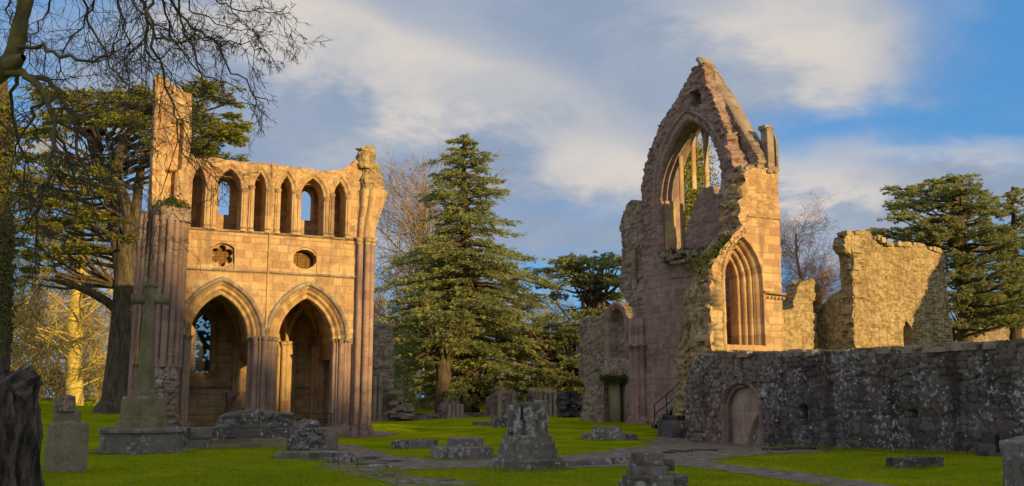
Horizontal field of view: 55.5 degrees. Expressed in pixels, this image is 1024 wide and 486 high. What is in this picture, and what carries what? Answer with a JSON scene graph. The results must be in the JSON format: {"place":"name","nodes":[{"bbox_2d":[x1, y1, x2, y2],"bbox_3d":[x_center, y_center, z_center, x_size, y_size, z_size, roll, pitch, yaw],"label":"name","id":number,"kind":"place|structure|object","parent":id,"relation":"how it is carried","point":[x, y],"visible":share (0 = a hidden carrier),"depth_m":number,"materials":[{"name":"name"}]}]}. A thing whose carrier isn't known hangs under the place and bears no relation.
{"place":"outdoors","nodes":[
{"label":"outdoors","id":0,"kind":"place"},
{"bbox_2d":[0,0,1023,396],"label":"sky","id":1,"kind":"structure","parent":0,"point":[859,98],"materials":[{"name":"blue"}]},
{"bbox_2d":[38,397,1003,485],"bbox_3d":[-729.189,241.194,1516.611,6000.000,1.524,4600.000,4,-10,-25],"label":"lawn ground","id":2,"kind":"structure","parent":0,"point":[563,432],"depth_m":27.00,"materials":[{"name":"green plant"}]},
{"bbox_2d":[0,80,22,372],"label":"ivy clad tree","id":3,"kind":"object","parent":2,"relation":"on","point":[7,272],"visible":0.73,"depth_m":38.28,"materials":[{"name":"green plant"}]},
{"bbox_2d":[0,366,44,485],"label":"tree stump","id":4,"kind":"object","parent":2,"relation":"on","point":[21,432],"visible":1,"depth_m":7.75,"materials":[{"name":"brown plant"}]},
{"bbox_2d":[11,289,59,370],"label":"bare tree","id":5,"kind":"object","parent":2,"relation":"on","point":[23,331],"visible":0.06,"depth_m":105.30,"materials":[{"name":"brown plant"}]},
{"bbox_2d":[11,283,70,390],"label":"bare tree","id":6,"kind":"object","parent":2,"relation":"on","point":[26,359],"visible":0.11,"depth_m":108.55,"materials":[{"name":"brown plant"}]},
{"bbox_2d":[11,234,108,399],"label":"bare tree","id":7,"kind":"object","parent":2,"relation":"on","point":[39,344],"visible":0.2,"depth_m":94.39,"materials":[{"name":"brown plant"}]},
{"bbox_2d":[11,297,108,399],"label":"bare tree","id":8,"kind":"object","parent":2,"relation":"on","point":[65,342],"visible":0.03,"depth_m":119.24,"materials":[{"name":"brown plant"}]},
{"bbox_2d":[43,420,89,472],"bbox_3d":[-10.330,4.756,22.550,0.942,1.261,0.180,1,-9,-6],"label":"headstone","id":9,"kind":"object","parent":2,"relation":"on","point":[66,446],"visible":0.88,"depth_m":22.50,"materials":[{"name":"stone"}]},
{"bbox_2d":[52,394,80,422],"bbox_3d":[-12.933,5.326,28.141,0.802,1.900,0.330,0,-9,-1],"label":"headstone","id":10,"kind":"object","parent":2,"relation":"on","point":[64,407],"visible":0.47,"depth_m":28.13,"materials":[{"name":"stone"}]},
{"bbox_2d":[11,126,148,406],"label":"beech tree","id":11,"kind":"object","parent":2,"relation":"on","point":[75,369],"visible":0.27,"depth_m":76.39,"materials":[{"name":"yellow plant"}]},
{"bbox_2d":[84,392,100,403],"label":"bench","id":12,"kind":"object","parent":2,"relation":"on","point":[89,394],"visible":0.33,"depth_m":83.22,"materials":[{"name":"brown wood"}]},
{"bbox_2d":[24,260,199,391],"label":"bare tree","id":13,"kind":"object","parent":2,"relation":"on","point":[93,341],"visible":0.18,"depth_m":93.33,"materials":[{"name":"brown plant"}]},
{"bbox_2d":[26,298,198,390],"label":"bare tree","id":14,"kind":"object","parent":2,"relation":"on","point":[84,340],"depth_m":106.12,"materials":[{"name":"brown plant"}]},
{"bbox_2d":[11,74,253,413],"bbox_3d":[-25.632,-0.596,61.541,20.895,23.112,13.865,0,-9,2],"label":"cedar tree","id":15,"kind":"object","parent":2,"relation":"on","point":[119,305],"visible":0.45,"depth_m":60.07,"materials":[{"name":"green plant"}]},
{"bbox_2d":[88,283,194,454],"bbox_3d":[-11.534,4.040,30.654,3.013,5.610,3.027,0,-9,0],"label":"stone cross","id":16,"kind":"object","parent":2,"relation":"on","point":[141,427],"visible":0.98,"depth_m":29.92,"materials":[{"name":"grey stone"}]},
{"bbox_2d":[127,73,196,425],"bbox_3d":[-14.431,0.415,40.453,2.334,15.636,3.106,4,-10,-25],"label":"broken turret","id":17,"kind":"object","parent":2,"relation":"on","point":[169,329],"visible":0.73,"depth_m":40.06,"materials":[{"name":"stone"}]},
{"bbox_2d":[0,0,333,360],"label":"bare overhanging tree","id":18,"kind":"object","parent":2,"relation":"on","point":[13,57],"visible":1,"depth_m":14.33,"materials":[{"name":"brown plant"}]},
{"bbox_2d":[183,409,295,448],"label":"tomb wall","id":19,"kind":"structure","parent":2,"relation":"on","point":[253,428],"depth_m":32.89,"materials":[{"name":"grey stone"}]},
{"bbox_2d":[177,145,387,436],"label":"ruined transept","id":20,"kind":"structure","parent":2,"relation":"on","point":[279,296],"depth_m":43.49,"materials":[{"name":"stone"}]},
{"bbox_2d":[190,309,217,371],"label":"window","id":21,"kind":"structure","parent":20,"relation":"in","point":[201,363],"depth_m":45.03,"materials":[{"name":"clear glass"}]},
{"bbox_2d":[296,413,331,419],"bbox_3d":[-8.860,7.691,42.103,2.200,0.620,0.033,4,-10,-25],"label":"iron barrier","id":22,"kind":"object","parent":20,"relation":"on","point":[319,419],"visible":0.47,"depth_m":42.40,"materials":[{"name":"black metal"}]},
{"bbox_2d":[11,356,559,409],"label":"undergrowth","id":23,"kind":"object","parent":2,"relation":"on","point":[48,376],"visible":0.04,"depth_m":94.73,"materials":[{"name":"green plant"}]},
{"bbox_2d":[274,450,327,458],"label":"flat slab","id":24,"kind":"structure","parent":2,"relation":"on","point":[288,454],"depth_m":27.54,"materials":[{"name":"stone"}]},
{"bbox_2d":[286,418,337,450],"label":"rubble pier","id":25,"kind":"structure","parent":2,"relation":"on","point":[307,434],"depth_m":30.28,"materials":[{"name":"stone"}]},
{"bbox_2d":[306,451,349,460],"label":"flat slab","id":26,"kind":"structure","parent":2,"relation":"on","point":[317,455],"depth_m":26.69,"materials":[{"name":"stone"}]},
{"bbox_2d":[324,457,356,462],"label":"flat slab","id":27,"kind":"structure","parent":2,"relation":"on","point":[341,459],"depth_m":25.14,"materials":[{"name":"stone"}]},
{"bbox_2d":[335,455,380,459],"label":"flat slab","id":28,"kind":"structure","parent":2,"relation":"on","point":[366,457],"depth_m":26.62,"materials":[{"name":"stone"}]},
{"bbox_2d":[352,461,388,464],"bbox_3d":[-3.598,5.643,24.767,0.933,0.134,0.518,6,-11,-32],"label":"flat stone","id":29,"kind":"object","parent":2,"relation":"on","point":[367,463],"visible":0.48,"depth_m":24.67,"materials":[{"name":"grey stone"}]},
{"bbox_2d":[344,431,397,437],"bbox_3d":[-6.518,8.749,44.532,3.627,0.064,6.450,4,-10,-25],"label":"gravel apron","id":30,"kind":"object","parent":2,"relation":"on","point":[380,433],"visible":0.45,"depth_m":44.30,"materials":[{"name":"grey gravel"}]},
{"bbox_2d":[360,469,386,472],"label":"flat stone","id":31,"kind":"object","parent":2,"relation":"on","point":[372,470],"visible":0.49,"depth_m":21.80,"materials":[{"name":"grey stone"}]},
{"bbox_2d":[315,462,438,485],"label":"bare earth","id":32,"kind":"structure","parent":2,"relation":"on","point":[370,476],"depth_m":21.49,"materials":[{"name":"brown soil"}]},
{"bbox_2d":[367,464,395,468],"bbox_3d":[-3.155,5.437,23.516,0.716,0.164,0.400,1,-9,-9],"label":"flat stone","id":33,"kind":"object","parent":2,"relation":"on","point":[379,466],"visible":0.58,"depth_m":23.36,"materials":[{"name":"grey stone"}]},
{"bbox_2d":[371,474,394,475],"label":"flat stone","id":34,"kind":"object","parent":2,"relation":"on","point":[383,474],"visible":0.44,"depth_m":20.72,"materials":[{"name":"grey stone"}]},
{"bbox_2d":[373,256,403,339],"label":"bare tree","id":35,"kind":"object","parent":2,"relation":"on","point":[383,297],"visible":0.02,"depth_m":122.67,"materials":[{"name":"brown plant"}]},
{"bbox_2d":[375,458,408,461],"bbox_3d":[-3.165,5.789,25.740,0.830,0.163,0.624,4,-10,-25],"label":"flat stone","id":36,"kind":"object","parent":2,"relation":"on","point":[393,460],"visible":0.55,"depth_m":25.55,"materials":[{"name":"grey stone"}]},
{"bbox_2d":[371,324,414,420],"bbox_3d":[-7.923,8.326,62.085,3.381,6.454,2.178,4,-10,-25],"label":"wall fragment","id":37,"kind":"object","parent":2,"relation":"on","point":[386,397],"depth_m":61.91,"materials":[{"name":"stone"}]},
{"bbox_2d":[373,280,420,378],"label":"bare tree","id":38,"kind":"object","parent":2,"relation":"on","point":[393,323],"visible":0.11,"depth_m":106.46,"materials":[{"name":"brown plant"}]},
{"bbox_2d":[393,338,401,389],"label":"yew bush","id":39,"kind":"object","parent":2,"relation":"on","point":[397,374],"visible":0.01,"depth_m":88.62,"materials":[{"name":"green plant"}]},
{"bbox_2d":[392,477,422,478],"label":"flat stone","id":40,"kind":"object","parent":2,"relation":"on","point":[407,478],"visible":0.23,"depth_m":20.20,"materials":[{"name":"grey stone"}]},
{"bbox_2d":[393,308,426,411],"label":"yew bush","id":41,"kind":"object","parent":2,"relation":"on","point":[406,399],"visible":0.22,"depth_m":83.05,"materials":[{"name":"green plant"}]},
{"bbox_2d":[391,439,437,448],"bbox_3d":[-3.282,6.794,32.640,1.588,0.391,1.292,4,-10,-25],"label":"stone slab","id":42,"kind":"object","parent":2,"relation":"on","point":[416,443],"visible":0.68,"depth_m":32.12,"materials":[{"name":"stone"}]},
{"bbox_2d":[396,480,434,483],"bbox_3d":[-1.910,4.787,19.339,0.829,0.127,0.464,-4,-10,26],"label":"flat stone","id":43,"kind":"object","parent":2,"relation":"on","point":[408,481],"visible":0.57,"depth_m":19.21,"materials":[{"name":"grey stone"}]},
{"bbox_2d":[386,319,455,397],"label":"bare tree","id":44,"kind":"object","parent":2,"relation":"on","point":[424,370],"visible":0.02,"depth_m":108.42,"materials":[{"name":"brown plant"}]},
{"bbox_2d":[371,411,489,420],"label":"wall","id":45,"kind":"structure","parent":2,"relation":"on","point":[417,416],"depth_m":62.43,"materials":[{"name":"stone"}]},
{"bbox_2d":[408,478,454,481],"bbox_3d":[-1.663,4.819,19.569,0.905,0.154,0.588,4,-10,-25],"label":"flat stone","id":46,"kind":"object","parent":2,"relation":"on","point":[431,479],"visible":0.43,"depth_m":19.49,"materials":[{"name":"grey stone"}]},
{"bbox_2d":[424,480,460,484],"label":"flat stone","id":47,"kind":"object","parent":2,"relation":"on","point":[435,483],"visible":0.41,"depth_m":19.18,"materials":[{"name":"grey stone"}]},
{"bbox_2d":[387,286,498,413],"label":"cedar tree","id":48,"kind":"object","parent":2,"relation":"on","point":[442,351],"visible":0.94,"depth_m":66.12,"materials":[{"name":"green plant"}]},
{"bbox_2d":[362,141,529,409],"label":"bare tree","id":49,"kind":"object","parent":2,"relation":"on","point":[422,213],"visible":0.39,"depth_m":92.96,"materials":[{"name":"brown plant"}]},
{"bbox_2d":[438,400,464,418],"bbox_3d":[-3.919,11.032,63.343,1.832,1.626,1.215,4,-10,-25],"label":"pier stub","id":50,"kind":"object","parent":2,"relation":"on","point":[447,409],"visible":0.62,"depth_m":62.94,"materials":[{"name":"stone"}]},
{"bbox_2d":[375,203,532,404],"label":"bare tree","id":51,"kind":"object","parent":2,"relation":"on","point":[411,267],"visible":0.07,"depth_m":87.39,"materials":[{"name":"brown plant"}]},
{"bbox_2d":[437,481,478,485],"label":"flat stone","id":52,"kind":"object","parent":2,"relation":"on","point":[453,483],"visible":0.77,"depth_m":18.80,"materials":[{"name":"grey stone"}]},
{"bbox_2d":[429,437,493,459],"bbox_3d":[-1.417,5.875,27.440,1.703,0.780,1.434,4,-10,-25],"label":"column base","id":53,"kind":"object","parent":2,"relation":"on","point":[462,448],"visible":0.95,"depth_m":26.99,"materials":[{"name":"stone"}]},
{"bbox_2d":[374,133,571,412],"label":"cedar tree","id":54,"kind":"object","parent":2,"relation":"on","point":[469,388],"visible":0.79,"depth_m":71.11,"materials":[{"name":"green plant"}]},
{"bbox_2d":[472,421,481,424],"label":"fallen stone","id":55,"kind":"object","parent":2,"relation":"on","point":[476,422],"visible":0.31,"depth_m":51.11,"materials":[{"name":"grey stone"}]},
{"bbox_2d":[481,421,492,425],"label":"fallen stone","id":56,"kind":"object","parent":2,"relation":"on","point":[487,423],"visible":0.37,"depth_m":49.98,"materials":[{"name":"grey stone"}]},
{"bbox_2d":[491,416,503,420],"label":"fallen stone","id":57,"kind":"object","parent":2,"relation":"on","point":[496,417],"visible":0.28,"depth_m":51.73,"materials":[{"name":"grey stone"}]},
{"bbox_2d":[492,417,506,427],"bbox_3d":[-0.368,9.049,48.814,1.164,0.569,0.717,-1,-9,8],"label":"fallen stone","id":58,"kind":"object","parent":2,"relation":"on","point":[499,422],"visible":0.46,"depth_m":48.51,"materials":[{"name":"grey stone"}]},
{"bbox_2d":[485,386,517,416],"bbox_3d":[-0.632,10.862,64.945,2.208,2.628,1.206,4,-10,-25],"label":"pier stub","id":59,"kind":"object","parent":2,"relation":"on","point":[499,399],"visible":0.56,"depth_m":64.66,"materials":[{"name":"stone"}]},
{"bbox_2d":[41,446,994,485],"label":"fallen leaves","id":60,"kind":"object","parent":2,"relation":"on","point":[511,474],"visible":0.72,"depth_m":21.90,"materials":[{"name":"brown plant"}]},
{"bbox_2d":[491,400,563,471],"bbox_3d":[0.370,4.697,23.046,1.728,1.932,1.631,6,-11,-32],"label":"column base","id":61,"kind":"object","parent":2,"relation":"on","point":[527,441],"visible":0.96,"depth_m":22.66,"materials":[{"name":"stone"}]},
{"bbox_2d":[504,304,571,365],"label":"bare tree","id":62,"kind":"object","parent":2,"relation":"on","point":[538,337],"visible":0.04,"depth_m":103.22,"materials":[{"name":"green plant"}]},
{"bbox_2d":[526,387,558,415],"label":"pier stub","id":63,"kind":"object","parent":2,"relation":"on","point":[549,394],"visible":0.53,"depth_m":65.98,"materials":[{"name":"stone"}]},
{"bbox_2d":[518,287,580,376],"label":"bare tree","id":64,"kind":"object","parent":2,"relation":"on","point":[546,312],"visible":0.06,"depth_m":107.10,"materials":[{"name":"brown plant"}]},
{"bbox_2d":[528,297,580,354],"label":"bare tree","id":65,"kind":"object","parent":2,"relation":"on","point":[578,350],"visible":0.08,"depth_m":115.25,"materials":[{"name":"brown plant"}]},
{"bbox_2d":[492,250,624,398],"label":"cedar tree","id":66,"kind":"object","parent":2,"relation":"on","point":[594,297],"visible":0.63,"depth_m":72.05,"materials":[{"name":"green plant"}]},
{"bbox_2d":[538,329,580,405],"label":"yew bush","id":67,"kind":"object","parent":2,"relation":"on","point":[567,344],"visible":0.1,"depth_m":89.19,"materials":[{"name":"green plant"}]},
{"bbox_2d":[543,349,578,405],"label":"yew bush","id":68,"kind":"object","parent":2,"relation":"on","point":[569,382],"visible":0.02,"depth_m":86.60,"materials":[{"name":"green plant"}]},
{"bbox_2d":[555,391,583,417],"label":"rubble wall","id":69,"kind":"structure","parent":2,"relation":"on","point":[571,403],"depth_m":62.47,"materials":[{"name":"grey stone"}]},
{"bbox_2d":[564,460,580,465],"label":"kerb stone","id":70,"kind":"object","parent":2,"relation":"on","point":[572,462],"visible":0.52,"depth_m":24.09,"materials":[{"name":"grey stone"}]},
{"bbox_2d":[576,459,590,464],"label":"kerb stone","id":71,"kind":"object","parent":2,"relation":"on","point":[585,462],"visible":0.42,"depth_m":24.36,"materials":[{"name":"grey stone"}]},
{"bbox_2d":[588,459,601,464],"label":"kerb stone","id":72,"kind":"object","parent":2,"relation":"on","point":[596,461],"visible":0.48,"depth_m":24.62,"materials":[{"name":"grey stone"}]},
{"bbox_2d":[577,302,632,421],"bbox_3d":[5.519,6.671,52.175,1.492,6.984,7.063,4,-10,-25],"label":"chapel fragment","id":73,"kind":"object","parent":2,"relation":"on","point":[603,362],"visible":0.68,"depth_m":52.43,"materials":[{"name":"stone"}]},
{"bbox_2d":[598,458,611,463],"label":"kerb stone","id":74,"kind":"object","parent":2,"relation":"on","point":[606,460],"visible":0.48,"depth_m":24.91,"materials":[{"name":"grey stone"}]},
{"bbox_2d":[582,427,637,439],"bbox_3d":[3.851,7.542,38.382,2.122,0.582,0.752,0,-9,0],"label":"column base","id":75,"kind":"object","parent":2,"relation":"on","point":[608,433],"visible":0.79,"depth_m":38.03,"materials":[{"name":"stone"}]},
{"bbox_2d":[609,457,624,463],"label":"kerb stone","id":76,"kind":"object","parent":2,"relation":"on","point":[617,460],"visible":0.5,"depth_m":25.23,"materials":[{"name":"grey stone"}]},
{"bbox_2d":[623,456,630,462],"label":"kerb stone","id":77,"kind":"object","parent":2,"relation":"on","point":[627,459],"visible":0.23,"depth_m":25.52,"materials":[{"name":"grey stone"}]},
{"bbox_2d":[618,451,687,485],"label":"column base","id":78,"kind":"object","parent":2,"relation":"on","point":[648,468],"visible":1,"depth_m":16.51,"materials":[{"name":"stone"}]},
{"bbox_2d":[651,382,678,428],"bbox_3d":[7.345,7.519,43.869,0.950,2.473,2.461,4,-10,-25],"label":"stair railing","id":79,"kind":"object","parent":2,"relation":"on","point":[668,412],"visible":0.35,"depth_m":43.89,"materials":[{"name":"metal"}]},
{"bbox_2d":[657,415,686,437],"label":"stone block","id":80,"kind":"structure","parent":2,"relation":"on","point":[671,426],"depth_m":39.80,"materials":[{"name":"grey stone"}]},
{"bbox_2d":[683,138,720,230],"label":"evergreen tree","id":81,"kind":"object","parent":2,"relation":"on","point":[690,195],"visible":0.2,"depth_m":66.67,"materials":[{"name":"green plant"}]},
{"bbox_2d":[619,57,786,424],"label":"ruined gable","id":82,"kind":"structure","parent":2,"relation":"on","point":[709,278],"depth_m":44.58,"materials":[{"name":"stone"}]},
{"bbox_2d":[782,278,821,349],"bbox_3d":[17.607,6.279,61.271,4.385,8.288,1.331,4,-10,-25],"label":"broken wall stub","id":83,"kind":"object","parent":2,"relation":"on","point":[801,304],"visible":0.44,"depth_m":61.47,"materials":[{"name":"beige stone"}]},
{"bbox_2d":[779,188,840,304],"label":"bare tree","id":84,"kind":"object","parent":2,"relation":"on","point":[788,251],"visible":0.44,"depth_m":89.99,"materials":[{"name":"brown plant"}]},
{"bbox_2d":[786,254,840,305],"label":"larch tree","id":85,"kind":"object","parent":2,"relation":"on","point":[829,269],"visible":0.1,"depth_m":99.83,"materials":[{"name":"brown plant"}]},
{"bbox_2d":[683,337,1023,456],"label":"nave wall","id":86,"kind":"structure","parent":2,"relation":"on","point":[962,396],"depth_m":29.62,"materials":[{"name":"grey stone"}]},
{"bbox_2d":[816,230,953,349],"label":"roofless range wall","id":87,"kind":"structure","parent":2,"relation":"on","point":[892,293],"depth_m":61.52,"materials":[{"name":"beige stone"}]},
{"bbox_2d":[885,456,943,468],"bbox_3d":[9.844,5.379,23.731,1.381,0.316,0.755,1,-9,-6],"label":"stone slab","id":88,"kind":"object","parent":2,"relation":"on","point":[922,461],"visible":0.7,"depth_m":23.58,"materials":[{"name":"grey stone"}]},
{"bbox_2d":[865,172,1023,341],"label":"cedar tree","id":89,"kind":"object","parent":2,"relation":"on","point":[964,281],"visible":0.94,"depth_m":77.19,"materials":[{"name":"green plant"}]},
{"bbox_2d":[951,321,1023,341],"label":"boundary wall","id":90,"kind":"structure","parent":2,"relation":"on","point":[1003,333],"depth_m":80.85,"materials":[{"name":"stone"}]},
{"bbox_2d":[952,186,1023,339],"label":"cedar tree","id":91,"kind":"object","parent":2,"relation":"on","point":[1011,200],"visible":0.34,"depth_m":82.32,"materials":[{"name":"green plant"}]},
{"bbox_2d":[999,435,1023,485],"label":"gravestone","id":92,"kind":"object","parent":2,"relation":"on","point":[1012,451],"visible":1,"depth_m":14.67,"materials":[{"name":"stone"}]},
{"bbox_2d":[338,436,898,485],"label":"path","id":93,"kind":"structure","parent":0,"point":[700,459],"depth_m":27.66,"materials":[{"name":"grey stone"}]},
{"bbox_2d":[662,451,674,453],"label":"edging stone","id":94,"kind":"object","parent":93,"relation":"on","point":[669,452],"visible":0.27,"depth_m":29.48,"materials":[{"name":"grey stone"}]},
{"bbox_2d":[668,450,692,451],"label":"edging stone","id":95,"kind":"object","parent":93,"relation":"on","point":[681,450],"visible":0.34,"depth_m":30.06,"materials":[{"name":"grey stone"}]},
{"bbox_2d":[688,449,717,450],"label":"edging stone","id":96,"kind":"object","parent":93,"relation":"on","point":[704,449],"visible":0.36,"depth_m":30.63,"materials":[{"name":"grey stone"}]},
{"bbox_2d":[761,447,789,450],"bbox_3d":[8.393,6.607,30.976,0.856,0.159,0.424,-4,-10,23],"label":"edging stone","id":97,"kind":"object","parent":93,"relation":"on","point":[767,448],"visible":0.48,"depth_m":30.81,"materials":[{"name":"grey stone"}]},
{"bbox_2d":[782,446,814,449],"bbox_3d":[9.222,6.646,31.310,1.024,0.161,0.425,-4,-10,22],"label":"edging stone","id":98,"kind":"object","parent":93,"relation":"on","point":[808,448],"visible":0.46,"depth_m":31.09,"materials":[{"name":"grey stone"}]}
]}

